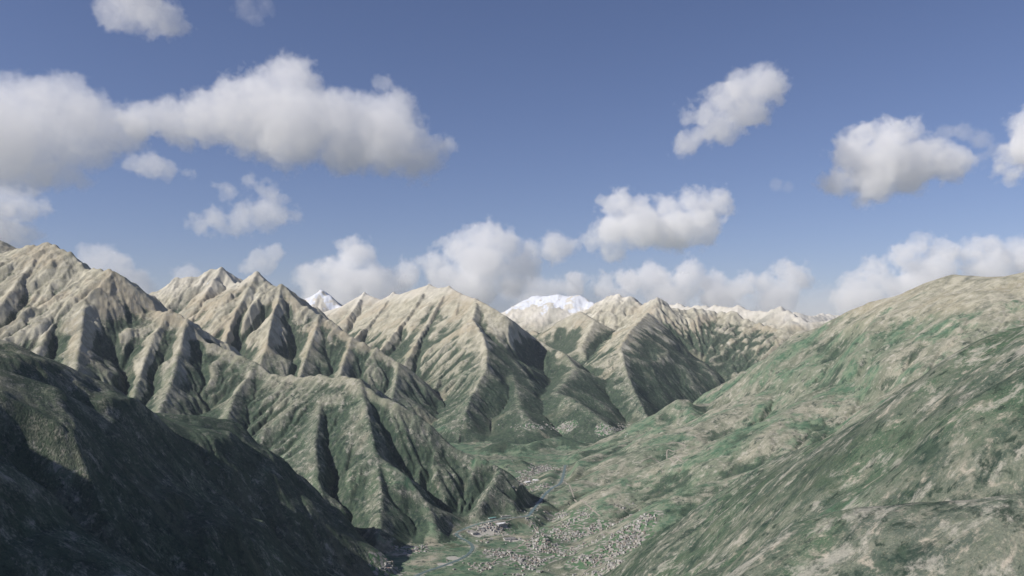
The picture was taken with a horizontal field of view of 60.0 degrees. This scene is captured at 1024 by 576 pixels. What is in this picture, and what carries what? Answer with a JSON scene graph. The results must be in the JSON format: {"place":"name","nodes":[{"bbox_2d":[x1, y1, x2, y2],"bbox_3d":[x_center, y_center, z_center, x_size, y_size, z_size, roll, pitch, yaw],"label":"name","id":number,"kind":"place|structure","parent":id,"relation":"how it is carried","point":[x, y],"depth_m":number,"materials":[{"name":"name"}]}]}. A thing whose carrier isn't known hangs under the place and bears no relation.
{"place":"outdoors","nodes":[
{"label":"outdoors","id":0,"kind":"place"},
{"bbox_2d":[0,339,399,575],"bbox_3d":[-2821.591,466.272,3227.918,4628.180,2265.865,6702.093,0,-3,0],"label":"hill","id":1,"kind":"structure","parent":0,"point":[99,478],"depth_m":4017.88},
{"bbox_2d":[0,240,560,553],"bbox_3d":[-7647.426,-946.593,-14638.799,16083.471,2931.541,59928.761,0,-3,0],"label":"mountain","id":2,"kind":"structure","parent":0,"point":[381,471],"depth_m":7840.80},
{"bbox_2d":[149,267,444,423],"bbox_3d":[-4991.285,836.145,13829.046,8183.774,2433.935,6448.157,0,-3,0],"label":"mountain","id":3,"kind":"structure","parent":0,"point":[262,321],"depth_m":12499.57,"materials":[{"name":"beige stone"}]},
{"bbox_2d":[305,290,594,332],"bbox_3d":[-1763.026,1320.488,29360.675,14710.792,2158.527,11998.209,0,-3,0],"label":"mountain","id":4,"kind":"structure","parent":0,"point":[538,314],"depth_m":27352.00,"materials":[{"name":"white snow"}]},
{"bbox_2d":[323,284,626,444],"bbox_3d":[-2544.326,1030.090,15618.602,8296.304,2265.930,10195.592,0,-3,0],"label":"mountain","id":5,"kind":"structure","parent":0,"point":[483,370],"depth_m":13080.97,"materials":[{"name":"beige stone"}]},
{"bbox_2d":[455,517,522,532],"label":"road","id":6,"kind":"structure","parent":0,"point":[487,523],"depth_m":6589.83,"materials":[{"name":"grey asphalt"}]},
{"bbox_2d":[415,465,565,575],"bbox_3d":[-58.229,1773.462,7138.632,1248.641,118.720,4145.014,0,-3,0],"label":"river","id":7,"kind":"structure","parent":0,"point":[529,514],"depth_m":6536.91,"materials":[{"name":"liquid"}]},
{"bbox_2d":[384,423,631,575],"bbox_3d":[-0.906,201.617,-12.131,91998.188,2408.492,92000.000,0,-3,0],"label":"ground","id":8,"kind":"structure","parent":0,"point":[552,452],"depth_m":6136.49,"materials":[{"name":"green plant"}]},
{"bbox_2d":[503,537,515,540],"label":"hall","id":9,"kind":"structure","parent":8,"relation":"on","point":[508,538],"depth_m":6259.46,"materials":[{"name":"white paint"}]},
{"bbox_2d":[391,421,656,561],"bbox_3d":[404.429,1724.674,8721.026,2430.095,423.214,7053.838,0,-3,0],"label":"distant houses","id":10,"kind":"structure","parent":8,"relation":"on","point":[514,556],"depth_m":6266.14,"materials":[{"name":"beige paint"}]},
{"bbox_2d":[480,528,538,572],"bbox_3d":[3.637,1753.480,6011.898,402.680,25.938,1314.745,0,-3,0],"label":"road","id":11,"kind":"structure","parent":0,"point":[511,549],"depth_m":5967.65,"materials":[{"name":"grey asphalt"}]},
{"bbox_2d":[0,0,1023,315],"label":"sky","id":12,"kind":"structure","parent":0,"point":[806,157],"materials":[{"name":"blue"}]},
{"bbox_2d":[565,482,600,515],"bbox_3d":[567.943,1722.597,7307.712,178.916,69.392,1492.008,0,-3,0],"label":"road","id":13,"kind":"structure","parent":0,"point":[582,501],"depth_m":6992.27,"materials":[{"name":"grey asphalt"}]},
{"bbox_2d":[541,523,634,537],"bbox_3d":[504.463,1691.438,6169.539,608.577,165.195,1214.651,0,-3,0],"label":"road","id":14,"kind":"structure","parent":0,"point":[585,528],"depth_m":6396.02,"materials":[{"name":"grey asphalt"}]},
{"bbox_2d":[581,554,615,575],"bbox_3d":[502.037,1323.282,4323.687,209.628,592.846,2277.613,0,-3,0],"label":"road","id":15,"kind":"structure","parent":0,"point":[600,559],"depth_m":5371.93,"materials":[{"name":"grey asphalt"}]},
{"bbox_2d":[529,294,792,423],"bbox_3d":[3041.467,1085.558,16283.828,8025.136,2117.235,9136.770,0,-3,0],"label":"mountain","id":16,"kind":"structure","parent":0,"point":[652,357],"depth_m":15442.40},
{"bbox_2d":[640,442,687,464],"bbox_3d":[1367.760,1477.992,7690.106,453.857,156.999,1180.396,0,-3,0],"label":"road","id":17,"kind":"structure","parent":0,"point":[672,451],"depth_m":7984.40,"materials":[{"name":"grey asphalt"}]},
{"bbox_2d":[632,297,839,334],"bbox_3d":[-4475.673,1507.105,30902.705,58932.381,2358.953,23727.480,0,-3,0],"label":"mountain","id":18,"kind":"structure","parent":0,"point":[781,317],"depth_m":25819.60,"materials":[{"name":"white snow"}]},
{"bbox_2d":[527,272,1023,575],"bbox_3d":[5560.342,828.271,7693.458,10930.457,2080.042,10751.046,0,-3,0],"label":"hill","id":19,"kind":"structure","parent":0,"point":[835,376],"depth_m":7324.74,"materials":[{"name":"green plant"}]},
{"bbox_2d":[603,326,1023,575],"bbox_3d":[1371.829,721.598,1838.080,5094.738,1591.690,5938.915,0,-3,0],"label":"hill","id":20,"kind":"structure","parent":0,"point":[923,475],"depth_m":1230.71,"materials":[{"name":"green plant"}]}
]}

